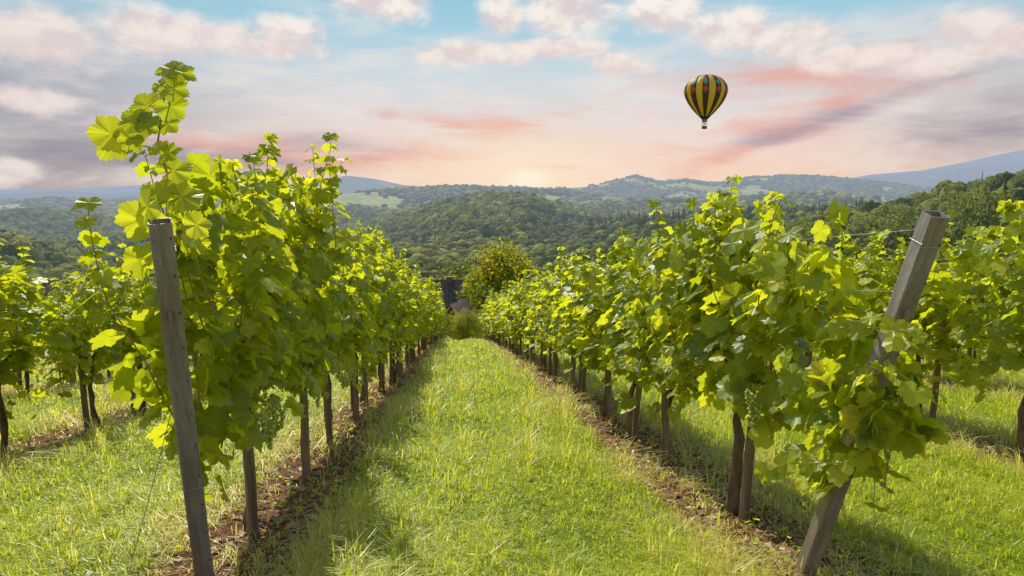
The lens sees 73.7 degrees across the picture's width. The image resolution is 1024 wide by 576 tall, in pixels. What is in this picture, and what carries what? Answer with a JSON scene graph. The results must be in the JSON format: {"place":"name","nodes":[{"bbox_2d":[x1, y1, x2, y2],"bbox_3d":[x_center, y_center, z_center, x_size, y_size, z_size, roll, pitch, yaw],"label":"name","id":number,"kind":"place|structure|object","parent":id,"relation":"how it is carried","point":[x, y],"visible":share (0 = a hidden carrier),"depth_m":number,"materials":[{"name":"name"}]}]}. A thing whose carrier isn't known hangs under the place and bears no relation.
{"place":"outdoors","nodes":[
{"label":"outdoors","id":0,"kind":"place"},
{"bbox_2d":[0,150,1023,575],"bbox_3d":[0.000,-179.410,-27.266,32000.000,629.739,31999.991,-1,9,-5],"label":"ground","id":1,"kind":"structure","parent":0,"point":[972,170],"depth_m":5.71,"materials":[{"name":"plant"}]},
{"bbox_2d":[0,274,57,394],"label":"grape vine","id":2,"kind":"object","parent":1,"relation":"on","point":[26,376],"visible":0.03,"depth_m":11.48,"materials":[{"name":"green plant"}]},
{"bbox_2d":[0,238,62,457],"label":"grape vine","id":3,"kind":"object","parent":1,"relation":"on","point":[19,357],"visible":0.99,"depth_m":6.51,"materials":[{"name":"green plant"}]},
{"bbox_2d":[39,270,102,385],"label":"grape vine","id":4,"kind":"object","parent":1,"relation":"on","point":[61,287],"visible":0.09,"depth_m":12.40,"materials":[{"name":"green plant"}]},
{"bbox_2d":[20,243,134,427],"bbox_3d":[-4.843,0.618,7.687,0.755,2.167,1.638,1,9,5],"label":"grape vine","id":5,"kind":"object","parent":1,"relation":"on","point":[72,326],"visible":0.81,"depth_m":7.55,"materials":[{"name":"green plant"}]},
{"bbox_2d":[76,333,90,431],"bbox_3d":[-4.843,1.049,7.692,0.068,1.401,0.070,-4,11,-20],"label":"wooden stake","id":6,"kind":"object","parent":1,"relation":"on","point":[84,401],"visible":0.46,"depth_m":7.71,"materials":[{"name":"brown wood"}]},
{"bbox_2d":[87,271,127,377],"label":"grape vine","id":7,"kind":"object","parent":1,"relation":"on","point":[114,309],"visible":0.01,"depth_m":14.27,"materials":[{"name":"green plant"}]},
{"bbox_2d":[72,260,155,413],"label":"grape vine","id":8,"kind":"object","parent":1,"relation":"on","point":[134,304],"visible":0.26,"depth_m":8.63,"materials":[{"name":"green plant"}]},
{"bbox_2d":[127,333,136,415],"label":"wooden stake","id":9,"kind":"object","parent":1,"relation":"on","point":[133,394],"visible":0.17,"depth_m":8.87,"materials":[{"name":"brown wood"}]},
{"bbox_2d":[134,292,218,371],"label":"grape vine","id":10,"kind":"object","parent":1,"relation":"on","point":[185,324],"visible":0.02,"depth_m":9.54,"materials":[{"name":"green plant"}]},
{"bbox_2d":[148,218,213,575],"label":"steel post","id":11,"kind":"object","parent":1,"relation":"on","point":[162,246],"visible":1,"depth_m":2.91,"materials":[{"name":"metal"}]},
{"bbox_2d":[128,410,171,574],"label":"anchor wire","id":12,"kind":"object","parent":11,"relation":"attached to","point":[150,492],"visible":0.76,"depth_m":3.08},
{"bbox_2d":[69,60,302,531],"bbox_3d":[-1.565,0.274,3.761,0.781,2.626,2.098,-1,9,-5],"label":"grape vine","id":13,"kind":"object","parent":1,"relation":"on","point":[259,278],"visible":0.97,"depth_m":3.30,"materials":[{"name":"green plant"}]},
{"bbox_2d":[238,338,258,538],"bbox_3d":[-1.538,0.905,3.979,0.068,1.401,0.070,-3,11,-18],"label":"wooden stake","id":14,"kind":"object","parent":1,"relation":"on","point":[250,491],"visible":0.38,"depth_m":4.01,"materials":[{"name":"brown wood"}]},
{"bbox_2d":[231,132,356,458],"bbox_3d":[-1.585,0.237,5.059,0.855,2.790,2.142,-1,9,-5],"label":"grape vine","id":15,"kind":"object","parent":1,"relation":"on","point":[302,227],"visible":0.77,"depth_m":5.13,"materials":[{"name":"green plant"}]},
{"bbox_2d":[297,340,310,478],"bbox_3d":[-1.644,0.939,5.391,0.070,1.401,0.068,-7,12,-40],"label":"wooden stake","id":16,"kind":"object","parent":1,"relation":"on","point":[305,453],"visible":0.41,"depth_m":5.41,"materials":[{"name":"brown wood"}]},
{"bbox_2d":[284,222,365,422],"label":"grape vine","id":17,"kind":"object","parent":1,"relation":"on","point":[335,343],"visible":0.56,"depth_m":6.58,"materials":[{"name":"green plant"}]},
{"bbox_2d":[323,339,332,448],"bbox_3d":[-1.777,0.972,6.519,0.070,1.401,0.068,3,11,22],"label":"wooden stake","id":18,"kind":"object","parent":1,"relation":"on","point":[328,423],"visible":0.34,"depth_m":6.54,"materials":[{"name":"brown wood"}]},
{"bbox_2d":[353,328,358,422],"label":"wooden stake","id":19,"kind":"object","parent":1,"relation":"on","point":[356,403],"visible":0.34,"depth_m":8.03,"materials":[{"name":"brown wood"}]},
{"bbox_2d":[329,226,395,403],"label":"grape vine","id":20,"kind":"object","parent":1,"relation":"on","point":[383,318],"visible":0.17,"depth_m":9.24,"materials":[{"name":"green plant"}]},
{"bbox_2d":[335,220,391,420],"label":"grape vine","id":21,"kind":"object","parent":1,"relation":"on","point":[365,348],"visible":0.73,"depth_m":7.74,"materials":[{"name":"green plant"}]},
{"bbox_2d":[363,357,368,406],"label":"wooden stake","id":22,"kind":"object","parent":1,"relation":"on","point":[365,392],"visible":0.27,"depth_m":9.40,"materials":[{"name":"brown wood"}]},
{"bbox_2d":[355,223,399,391],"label":"grape vine","id":23,"kind":"object","parent":1,"relation":"on","point":[383,358],"visible":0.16,"depth_m":10.78,"materials":[{"name":"green plant"}]},
{"bbox_2d":[381,328,384,393],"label":"wooden stake","id":24,"kind":"object","parent":1,"relation":"on","point":[383,377],"visible":0.34,"depth_m":10.87,"materials":[{"name":"brown wood"}]},
{"bbox_2d":[389,341,392,383],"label":"wooden stake","id":25,"kind":"object","parent":1,"relation":"on","point":[390,369],"visible":0.34,"depth_m":12.22,"materials":[{"name":"brown wood"}]},
{"bbox_2d":[398,341,401,377],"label":"wooden stake","id":26,"kind":"object","parent":1,"relation":"on","point":[399,369],"visible":0.23,"depth_m":13.49,"materials":[{"name":"brown wood"}]},
{"bbox_2d":[385,272,417,383],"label":"grape vine","id":27,"kind":"object","parent":1,"relation":"on","point":[403,324],"visible":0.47,"depth_m":11.81,"materials":[{"name":"green plant"}]},
{"bbox_2d":[385,253,421,376],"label":"grape vine","id":28,"kind":"object","parent":1,"relation":"on","point":[401,268],"visible":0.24,"depth_m":13.30,"materials":[{"name":"green plant"}]},
{"bbox_2d":[395,248,413,371],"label":"grape vine","id":29,"kind":"object","parent":1,"relation":"on","point":[403,254],"visible":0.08,"depth_m":14.82,"materials":[{"name":"green plant"}]},
{"bbox_2d":[390,260,421,366],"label":"grape vine","id":30,"kind":"object","parent":1,"relation":"on","point":[416,311],"visible":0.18,"depth_m":15.83,"materials":[{"name":"green plant"}]},
{"bbox_2d":[406,340,408,367],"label":"wooden stake","id":31,"kind":"object","parent":1,"relation":"on","point":[407,359],"visible":0.33,"depth_m":16.03,"materials":[{"name":"brown wood"}]},
{"bbox_2d":[409,277,423,361],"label":"grape vine","id":32,"kind":"object","parent":1,"relation":"on","point":[417,336],"visible":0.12,"depth_m":17.48,"materials":[{"name":"green plant"}]},
{"bbox_2d":[407,277,430,358],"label":"grape vine","id":33,"kind":"object","parent":1,"relation":"on","point":[424,307],"visible":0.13,"depth_m":18.23,"materials":[{"name":"green plant"}]},
{"bbox_2d":[414,272,425,341],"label":"grape vine","id":34,"kind":"object","parent":1,"relation":"on","point":[421,280],"visible":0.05,"depth_m":19.91,"materials":[{"name":"green plant"}]},
{"bbox_2d":[415,288,432,347],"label":"grape vine","id":35,"kind":"object","parent":1,"relation":"on","point":[426,317],"visible":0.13,"depth_m":21.25,"materials":[{"name":"green plant"}]},
{"bbox_2d":[420,275,435,351],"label":"grape vine","id":36,"kind":"object","parent":1,"relation":"on","point":[430,295],"visible":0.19,"depth_m":22.51,"materials":[{"name":"green plant"}]},
{"bbox_2d":[427,298,434,340],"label":"grape vine","id":37,"kind":"object","parent":1,"relation":"on","point":[429,328],"visible":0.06,"depth_m":25.10,"materials":[{"name":"green plant"}]},
{"bbox_2d":[428,286,439,338],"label":"grape vine","id":38,"kind":"object","parent":1,"relation":"on","point":[435,314],"visible":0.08,"depth_m":27.93,"materials":[{"name":"green plant"}]},
{"bbox_2d":[0,189,870,265],"bbox_3d":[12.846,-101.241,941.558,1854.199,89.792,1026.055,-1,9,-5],"label":"woodland","id":39,"kind":"object","parent":1,"relation":"on","point":[497,212],"visible":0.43,"depth_m":807.38,"materials":[{"name":"green plant"}]},
{"bbox_2d":[430,282,441,330],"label":"grape vine","id":40,"kind":"object","parent":1,"relation":"on","point":[438,301],"visible":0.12,"depth_m":29.99,"materials":[{"name":"green plant"}]},
{"bbox_2d":[433,301,445,336],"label":"grape vine","id":41,"kind":"object","parent":1,"relation":"on","point":[443,313],"visible":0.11,"depth_m":34.74,"materials":[{"name":"green plant"}]},
{"bbox_2d":[433,313,454,339],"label":"shrub","id":42,"kind":"object","parent":1,"relation":"on","point":[445,325],"visible":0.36,"depth_m":44.55,"materials":[{"name":"green plant"}]},
{"bbox_2d":[428,260,470,281],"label":"deciduous tree","id":43,"kind":"object","parent":1,"relation":"on","point":[456,272],"visible":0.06,"depth_m":184.93,"materials":[{"name":"green plant"}]},
{"bbox_2d":[440,310,463,340],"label":"shrub","id":44,"kind":"object","parent":1,"relation":"on","point":[452,331],"visible":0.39,"depth_m":46.46,"materials":[{"name":"green plant"}]},
{"bbox_2d":[434,276,471,341],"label":"farm house","id":45,"kind":"structure","parent":1,"relation":"on","point":[449,286],"depth_m":74.56,"materials":[{"name":"tile"}]},
{"bbox_2d":[444,298,477,340],"bbox_3d":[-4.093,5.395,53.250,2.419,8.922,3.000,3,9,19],"label":"farm house","id":46,"kind":"structure","parent":1,"relation":"on","point":[458,306],"depth_m":52.06,"materials":[{"name":"red tile"}]},
{"bbox_2d":[452,308,474,339],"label":"shrub","id":47,"kind":"object","parent":1,"relation":"on","point":[460,323],"visible":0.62,"depth_m":45.58,"materials":[{"name":"green plant"}]},
{"bbox_2d":[0,174,932,217],"bbox_3d":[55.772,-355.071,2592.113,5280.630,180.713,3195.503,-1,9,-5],"label":"woodland","id":48,"kind":"object","parent":1,"relation":"on","point":[827,192],"visible":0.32,"depth_m":2101.45,"materials":[{"name":"green plant"}]},
{"bbox_2d":[454,309,481,338],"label":"shrub","id":49,"kind":"object","parent":1,"relation":"on","point":[472,321],"visible":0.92,"depth_m":45.18,"materials":[{"name":"green plant"}]},
{"bbox_2d":[467,309,486,338],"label":"shrub","id":50,"kind":"object","parent":1,"relation":"on","point":[481,332],"visible":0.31,"depth_m":47.75,"materials":[{"name":"green plant"}]},
{"bbox_2d":[477,305,488,340],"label":"grape vine","id":51,"kind":"object","parent":1,"relation":"on","point":[481,317],"visible":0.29,"depth_m":39.56,"materials":[{"name":"green plant"}]},
{"bbox_2d":[484,296,495,337],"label":"grape vine","id":52,"kind":"object","parent":1,"relation":"on","point":[488,313],"visible":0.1,"depth_m":32.34,"materials":[{"name":"green plant"}]},
{"bbox_2d":[487,291,502,344],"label":"grape vine","id":53,"kind":"object","parent":1,"relation":"on","point":[491,319],"visible":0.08,"depth_m":28.25,"materials":[{"name":"green plant"}]},
{"bbox_2d":[487,307,502,337],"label":"grape vine","id":54,"kind":"object","parent":1,"relation":"on","point":[491,323],"visible":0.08,"depth_m":29.17,"materials":[{"name":"green plant"}]},
{"bbox_2d":[488,288,505,345],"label":"grape vine","id":55,"kind":"object","parent":1,"relation":"on","point":[495,299],"visible":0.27,"depth_m":26.30,"materials":[{"name":"green plant"}]},
{"bbox_2d":[454,236,543,338],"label":"deciduous tree","id":56,"kind":"object","parent":1,"relation":"on","point":[490,273],"visible":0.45,"depth_m":55.37,"materials":[{"name":"green plant"}]},
{"bbox_2d":[495,289,509,348],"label":"grape vine","id":57,"kind":"object","parent":1,"relation":"on","point":[501,325],"visible":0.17,"depth_m":23.43,"materials":[{"name":"green plant"}]},
{"bbox_2d":[498,297,511,345],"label":"grape vine","id":58,"kind":"object","parent":1,"relation":"on","point":[502,320],"visible":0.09,"depth_m":22.44,"materials":[{"name":"green plant"}]},
{"bbox_2d":[2,357,1015,575],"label":"soil clods","id":59,"kind":"object","parent":1,"relation":"on","point":[774,540],"visible":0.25,"depth_m":4.87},
{"bbox_2d":[0,341,1019,575],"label":"fallen leaves","id":60,"kind":"object","parent":1,"relation":"on","point":[800,536],"visible":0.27,"depth_m":4.67,"materials":[{"name":"brown plant"}]},
{"bbox_2d":[498,280,524,355],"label":"grape vine","id":61,"kind":"object","parent":1,"relation":"on","point":[502,292],"visible":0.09,"depth_m":19.41,"materials":[{"name":"green plant"}]},
{"bbox_2d":[0,332,1023,575],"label":"grass","id":62,"kind":"structure","parent":1,"relation":"on","point":[354,523],"depth_m":4.87,"materials":[{"name":"plant"}]},
{"bbox_2d":[0,171,1023,329],"bbox_3d":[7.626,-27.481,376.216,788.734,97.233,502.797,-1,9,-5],"label":"woodland","id":63,"kind":"object","parent":1,"relation":"on","point":[430,256],"visible":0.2,"depth_m":393.07,"materials":[{"name":"green plant"}]},
{"bbox_2d":[0,341,1023,575],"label":"ground cover weeds","id":64,"kind":"object","parent":1,"relation":"on","point":[504,567],"visible":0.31,"depth_m":4.43,"materials":[{"name":"green plant"}]},
{"bbox_2d":[503,286,533,356],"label":"grape vine","id":65,"kind":"object","parent":1,"relation":"on","point":[512,331],"visible":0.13,"depth_m":18.48,"materials":[{"name":"green plant"}]},
{"bbox_2d":[503,281,536,354],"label":"grape vine","id":66,"kind":"object","parent":1,"relation":"on","point":[516,323],"visible":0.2,"depth_m":17.41,"materials":[{"name":"green plant"}]},
{"bbox_2d":[512,263,551,363],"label":"grape vine","id":67,"kind":"object","parent":1,"relation":"on","point":[521,296],"visible":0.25,"depth_m":15.71,"materials":[{"name":"green plant"}]},
{"bbox_2d":[522,283,547,369],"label":"grape vine","id":68,"kind":"object","parent":1,"relation":"on","point":[528,318],"visible":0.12,"depth_m":14.48,"materials":[{"name":"green plant"}]},
{"bbox_2d":[524,273,554,374],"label":"grape vine","id":69,"kind":"object","parent":1,"relation":"on","point":[538,322],"visible":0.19,"depth_m":13.18,"materials":[{"name":"green plant"}]},
{"bbox_2d":[540,343,543,370],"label":"wooden stake","id":70,"kind":"object","parent":1,"relation":"on","point":[541,359],"visible":0.26,"depth_m":14.55,"materials":[{"name":"brown wood"}]},
{"bbox_2d":[548,346,551,375],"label":"wooden stake","id":71,"kind":"object","parent":1,"relation":"on","point":[550,361],"visible":0.31,"depth_m":13.40,"materials":[{"name":"brown wood"}]},
{"bbox_2d":[536,268,567,382],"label":"grape vine","id":72,"kind":"object","parent":1,"relation":"on","point":[547,314],"visible":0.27,"depth_m":11.81,"materials":[{"name":"green plant"}]},
{"bbox_2d":[550,319,557,383],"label":"wooden stake","id":73,"kind":"object","parent":1,"relation":"on","point":[555,366],"visible":0.38,"depth_m":11.92,"materials":[{"name":"brown wood"}]},
{"bbox_2d":[540,254,590,389],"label":"grape vine","id":74,"kind":"object","parent":1,"relation":"on","point":[564,362],"visible":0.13,"depth_m":10.75,"materials":[{"name":"green plant"}]},
{"bbox_2d":[571,356,574,391],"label":"wooden stake","id":75,"kind":"object","parent":1,"relation":"on","point":[573,372],"visible":0.29,"depth_m":10.60,"materials":[{"name":"brown wood"}]},
{"bbox_2d":[550,246,604,401],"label":"grape vine","id":76,"kind":"object","parent":1,"relation":"on","point":[565,328],"visible":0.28,"depth_m":9.30,"materials":[{"name":"green plant"}]},
{"bbox_2d":[580,336,589,403],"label":"wooden stake","id":77,"kind":"object","parent":1,"relation":"on","point":[583,381],"visible":0.28,"depth_m":9.39,"materials":[{"name":"brown wood"}]},
{"bbox_2d":[559,256,638,416],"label":"grape vine","id":78,"kind":"object","parent":1,"relation":"on","point":[591,347],"visible":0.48,"depth_m":7.98,"materials":[{"name":"green plant"}]},
{"bbox_2d":[605,311,611,418],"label":"wooden stake","id":79,"kind":"object","parent":1,"relation":"on","point":[608,396],"visible":0.33,"depth_m":8.08,"materials":[{"name":"brown wood"}]},
{"bbox_2d":[572,228,680,438],"bbox_3d":[1.152,0.525,6.697,0.952,2.130,1.732,-1,9,-5],"label":"grape vine","id":80,"kind":"object","parent":1,"relation":"on","point":[621,348],"visible":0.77,"depth_m":6.58,"materials":[{"name":"green plant"}]},
{"bbox_2d":[631,326,646,441],"bbox_3d":[1.237,0.937,6.649,0.070,1.401,0.073,12,15,38],"label":"wooden stake","id":81,"kind":"object","parent":1,"relation":"on","point":[636,412],"visible":0.3,"depth_m":6.69,"materials":[{"name":"brown wood"}]},
{"bbox_2d":[660,313,670,469],"bbox_3d":[1.244,0.898,5.525,0.070,1.401,0.072,4,8,31],"label":"wooden stake","id":82,"kind":"object","parent":1,"relation":"on","point":[664,445],"visible":0.44,"depth_m":5.54,"materials":[{"name":"brown wood"}]},
{"bbox_2d":[620,175,741,463],"bbox_3d":[1.283,0.346,5.440,0.660,2.446,1.670,-1,9,-5],"label":"grape vine","id":83,"kind":"object","parent":1,"relation":"on","point":[656,311],"visible":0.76,"depth_m":5.16,"materials":[{"name":"green plant"}]},
{"bbox_2d":[738,342,762,521],"bbox_3d":[1.458,0.867,4.158,0.074,1.402,0.110,-5,10,-31],"label":"wooden stake","id":84,"kind":"object","parent":1,"relation":"on","point":[746,481],"visible":0.4,"depth_m":4.19,"materials":[{"name":"brown wood"}]},
{"bbox_2d":[647,190,949,521],"bbox_3d":[1.394,0.496,3.975,0.775,2.101,2.815,-1,9,-5],"label":"grape vine","id":85,"kind":"object","parent":1,"relation":"on","point":[829,398],"visible":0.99,"depth_m":3.34,"materials":[{"name":"green plant"}]},
{"bbox_2d":[785,217,812,242],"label":"deciduous tree","id":86,"kind":"object","parent":1,"relation":"on","point":[798,223],"visible":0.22,"depth_m":297.67,"materials":[{"name":"green plant"}]},
{"bbox_2d":[774,231,848,374],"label":"grape vine","id":87,"kind":"object","parent":1,"relation":"on","point":[806,269],"visible":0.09,"depth_m":9.09,"materials":[{"name":"green plant"}]},
{"bbox_2d":[806,308,817,366],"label":"wooden stake","id":88,"kind":"object","parent":1,"relation":"on","point":[809,354],"visible":0.17,"depth_m":9.29,"materials":[{"name":"brown wood"}]},
{"bbox_2d":[795,219,853,267],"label":"deciduous tree","id":89,"kind":"object","parent":1,"relation":"on","point":[806,234],"visible":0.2,"depth_m":250.06,"materials":[{"name":"green plant"}]},
{"bbox_2d":[841,251,891,311],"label":"grape vine","id":90,"kind":"object","parent":1,"relation":"on","point":[878,271],"visible":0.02,"depth_m":12.96,"materials":[{"name":"green plant"}]},
{"bbox_2d":[809,220,924,390],"bbox_3d":[4.011,0.355,8.194,0.908,2.420,1.948,-1,9,-5],"label":"grape vine","id":91,"kind":"object","parent":1,"relation":"on","point":[870,262],"visible":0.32,"depth_m":7.58,"materials":[{"name":"green plant"}]},
{"bbox_2d":[793,210,950,575],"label":"wooden post","id":92,"kind":"object","parent":1,"relation":"on","point":[923,248],"visible":0.67,"depth_m":2.70,"materials":[{"name":"wood"}]},
{"bbox_2d":[750,229,914,243],"bbox_3d":[0.107,0.537,21.105,0.027,7.080,36.583,-1,9,-5],"label":"trellis wire","id":93,"kind":"object","parent":92,"relation":"attached to","point":[851,235],"visible":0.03,"depth_m":3.00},
{"bbox_2d":[873,480,874,575],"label":"anchor wire","id":94,"kind":"object","parent":92,"relation":"attached to","point":[873,531],"visible":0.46,"depth_m":3.17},
{"bbox_2d":[832,211,912,270],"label":"deciduous tree","id":95,"kind":"object","parent":1,"relation":"on","point":[879,227],"visible":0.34,"depth_m":242.24,"materials":[{"name":"green plant"}]},
{"bbox_2d":[865,203,917,230],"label":"deciduous tree","id":96,"kind":"object","parent":1,"relation":"on","point":[882,213],"visible":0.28,"depth_m":282.50,"materials":[{"name":"green plant"}]},
{"bbox_2d":[860,214,959,276],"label":"deciduous tree","id":97,"kind":"object","parent":1,"relation":"on","point":[912,227],"visible":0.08,"depth_m":241.62,"materials":[{"name":"green plant"}]},
{"bbox_2d":[911,192,936,207],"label":"deciduous tree","id":98,"kind":"object","parent":1,"relation":"on","point":[922,195],"visible":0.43,"depth_m":302.53,"materials":[{"name":"green plant"}]},
{"bbox_2d":[929,309,947,418],"bbox_3d":[4.234,0.892,6.806,0.070,1.402,0.073,4,10,20],"label":"wooden stake","id":99,"kind":"object","parent":1,"relation":"on","point":[933,406],"visible":0.41,"depth_m":6.80,"materials":[{"name":"brown wood"}]},
{"bbox_2d":[869,209,1015,412],"bbox_3d":[4.218,0.385,6.746,0.848,2.351,1.645,1,9,6],"label":"grape vine","id":100,"kind":"object","parent":1,"relation":"on","point":[947,339],"visible":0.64,"depth_m":6.40,"materials":[{"name":"green plant"}]},
{"bbox_2d":[937,189,982,219],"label":"deciduous tree","id":101,"kind":"object","parent":1,"relation":"on","point":[967,198],"visible":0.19,"depth_m":263.05,"materials":[{"name":"green plant"}]},
{"bbox_2d":[926,245,1021,387],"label":"grape vine","id":102,"kind":"object","parent":1,"relation":"on","point":[986,317],"visible":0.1,"depth_m":10.00,"materials":[{"name":"green plant"}]},
{"bbox_2d":[940,186,1017,255],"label":"deciduous tree","id":103,"kind":"object","parent":1,"relation":"on","point":[987,204],"visible":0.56,"depth_m":227.78,"materials":[{"name":"green plant"}]},
{"bbox_2d":[953,199,1023,459],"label":"grape vine","id":104,"kind":"object","parent":1,"relation":"on","point":[1005,354],"visible":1,"depth_m":5.74,"materials":[{"name":"green plant"}]},
{"bbox_2d":[997,241,1019,335],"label":"grape vine","id":105,"kind":"object","parent":1,"relation":"on","point":[1015,259],"visible":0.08,"depth_m":13.19,"materials":[{"name":"green plant"}]},
{"bbox_2d":[0,0,1023,189],"label":"sky","id":106,"kind":"structure","parent":0,"point":[529,93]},
{"bbox_2d":[684,75,727,128],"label":"hot air balloon","id":107,"kind":"object","parent":106,"relation":"in","point":[705,96],"visible":1,"depth_m":229.09,"materials":[{"name":"fabric"}]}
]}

